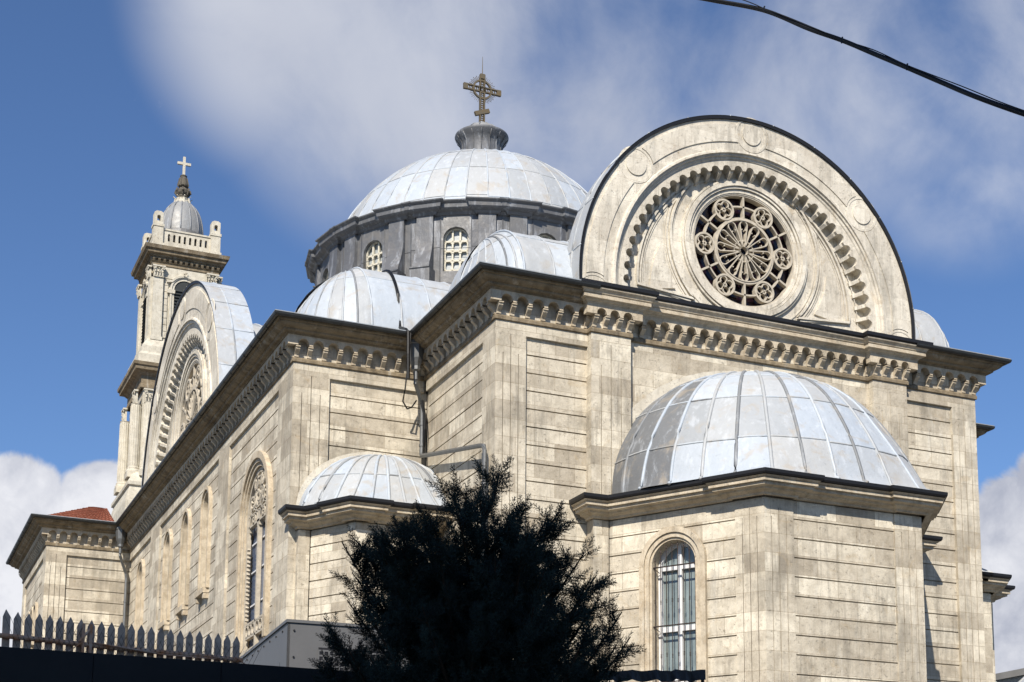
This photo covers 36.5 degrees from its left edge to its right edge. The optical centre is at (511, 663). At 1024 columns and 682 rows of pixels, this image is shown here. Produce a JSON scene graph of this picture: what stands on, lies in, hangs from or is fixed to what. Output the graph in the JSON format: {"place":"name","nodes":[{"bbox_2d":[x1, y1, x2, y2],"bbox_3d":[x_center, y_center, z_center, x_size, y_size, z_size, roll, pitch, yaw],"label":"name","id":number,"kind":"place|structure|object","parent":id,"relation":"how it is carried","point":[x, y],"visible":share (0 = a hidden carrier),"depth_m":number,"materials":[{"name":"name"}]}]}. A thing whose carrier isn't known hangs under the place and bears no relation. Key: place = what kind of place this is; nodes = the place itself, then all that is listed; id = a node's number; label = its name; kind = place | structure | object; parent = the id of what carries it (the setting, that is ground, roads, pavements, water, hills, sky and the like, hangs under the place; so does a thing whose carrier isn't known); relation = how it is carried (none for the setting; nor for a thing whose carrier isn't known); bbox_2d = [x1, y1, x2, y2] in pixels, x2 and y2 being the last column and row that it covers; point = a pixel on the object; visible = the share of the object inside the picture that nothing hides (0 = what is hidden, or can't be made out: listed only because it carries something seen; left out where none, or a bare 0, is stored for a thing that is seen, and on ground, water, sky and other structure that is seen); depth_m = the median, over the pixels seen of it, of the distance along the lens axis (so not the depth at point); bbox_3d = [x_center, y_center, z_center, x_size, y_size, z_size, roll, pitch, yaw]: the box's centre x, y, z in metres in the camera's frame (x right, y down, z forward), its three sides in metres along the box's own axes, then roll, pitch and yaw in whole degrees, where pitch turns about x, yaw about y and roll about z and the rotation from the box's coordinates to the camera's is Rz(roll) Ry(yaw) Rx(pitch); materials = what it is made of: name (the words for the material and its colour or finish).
{"place":"outdoors","nodes":[
{"label":"outdoors","id":0,"kind":"place"},
{"bbox_2d":[0,609,261,663],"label":"picket fence","id":1,"kind":"object","parent":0,"point":[79,643],"visible":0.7,"depth_m":16.92,"materials":[{"name":"metal"}]},
{"bbox_2d":[0,646,355,681],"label":"wall","id":2,"kind":"structure","parent":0,"point":[27,665],"depth_m":15.15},
{"bbox_2d":[240,619,407,670],"bbox_3d":[-2.354,2.300,20.749,2.240,5.103,3.620,4,-10,-20],"label":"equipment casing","id":3,"kind":"object","parent":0,"point":[291,643],"visible":0.27,"depth_m":19.22,"materials":[{"name":"grey metal"}]},
{"bbox_2d":[308,453,646,681],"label":"conifer tree","id":4,"kind":"object","parent":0,"point":[487,608],"visible":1,"depth_m":13.65,"materials":[{"name":"green plant"}]},
{"bbox_2d":[0,0,1023,681],"label":"sky","id":5,"kind":"structure","parent":0,"point":[285,115],"materials":[{"name":"blue"}]},
{"bbox_2d":[6,57,1023,681],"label":"church","id":6,"kind":"structure","parent":0,"point":[714,383],"depth_m":42.13,"materials":[{"name":"stone"}]},
{"bbox_2d":[30,607,32,648],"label":"arched window","id":7,"kind":"structure","parent":6,"relation":"in","point":[31,611],"depth_m":66.99,"materials":[{"name":"stone"}]},
{"bbox_2d":[31,602,37,647],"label":"arched window","id":8,"kind":"structure","parent":6,"relation":"in","point":[35,608],"depth_m":65.79,"materials":[{"name":"stone"}]},
{"bbox_2d":[134,559,145,655],"bbox_3d":[-14.804,-2.270,62.231,0.540,3.880,1.340,4,-10,-23],"label":"arched window","id":9,"kind":"structure","parent":6,"relation":"in","point":[140,576],"depth_m":62.55,"materials":[{"name":"stone"}]},
{"bbox_2d":[157,529,172,631],"bbox_3d":[-12.595,-3.049,57.199,0.540,3.880,1.340,4,-10,-23],"label":"arched window","id":10,"kind":"structure","parent":6,"relation":"in","point":[167,557],"depth_m":57.43,"materials":[{"name":"stone"}]},
{"bbox_2d":[175,508,191,620],"bbox_3d":[-11.314,-3.501,54.280,0.540,3.880,1.340,4,-10,-23],"label":"arched window","id":11,"kind":"structure","parent":6,"relation":"in","point":[186,523],"depth_m":54.52,"materials":[{"name":"stone"}]},
{"bbox_2d":[179,362,201,436],"bbox_3d":[-11.407,-8.681,55.780,0.250,4.281,4.281,4,-10,-23],"label":"rose window","id":12,"kind":"structure","parent":6,"relation":"in","point":[192,399],"depth_m":56.04,"materials":[{"name":"stone"}]},
{"bbox_2d":[194,486,212,603],"bbox_3d":[-10.028,-3.954,51.352,0.540,3.880,1.340,4,-10,-23],"label":"arched window","id":13,"kind":"structure","parent":6,"relation":"in","point":[206,508],"depth_m":51.59,"materials":[{"name":"stone"}]},
{"bbox_2d":[234,451,272,653],"bbox_3d":[-7.345,-3.324,44.964,0.420,5.700,3.560,4,-10,-23],"label":"tall window","id":14,"kind":"structure","parent":6,"relation":"in","point":[254,534],"depth_m":45.58,"materials":[{"name":"stone"}]},
{"bbox_2d":[366,242,381,271],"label":"drum window","id":15,"kind":"structure","parent":6,"relation":"in","point":[374,251],"depth_m":56.21,"materials":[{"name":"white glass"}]},
{"bbox_2d":[443,228,467,270],"bbox_3d":[-1.961,-14.605,54.967,0.940,1.670,0.110,-1,-9,7],"label":"drum window","id":16,"kind":"structure","parent":6,"relation":"in","point":[456,238],"depth_m":54.98,"materials":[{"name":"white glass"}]},
{"bbox_2d":[539,235,552,239],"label":"drum window","id":17,"kind":"structure","parent":6,"relation":"in","point":[542,236],"depth_m":55.54,"materials":[{"name":"grey glass"}]},
{"bbox_2d":[639,526,708,681],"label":"apse window","id":18,"kind":"structure","parent":6,"relation":"in","point":[673,621],"depth_m":37.91,"materials":[{"name":"stone"}]},
{"bbox_2d":[694,195,793,306],"bbox_3d":[6.334,-11.315,42.752,3.250,3.250,0.250,4,-10,-23],"label":"rose window","id":19,"kind":"structure","parent":6,"relation":"in","point":[739,248],"depth_m":42.74,"materials":[{"name":"stone"}]},
{"bbox_2d":[598,669,705,681],"bbox_3d":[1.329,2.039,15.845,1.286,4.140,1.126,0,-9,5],"label":"awning","id":20,"kind":"object","parent":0,"point":[667,676],"visible":0.62,"depth_m":15.58,"materials":[{"name":"metal"}]},
{"bbox_2d":[701,0,1023,116],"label":"overhead cable","id":21,"kind":"object","parent":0,"point":[942,82],"visible":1,"depth_m":12.07,"materials":[{"name":"black rubber"}]},
{"bbox_2d":[995,668,1023,681],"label":"white building","id":22,"kind":"structure","parent":0,"point":[1017,675],"depth_m":58.45,"materials":[{"name":"paint"}]}
]}

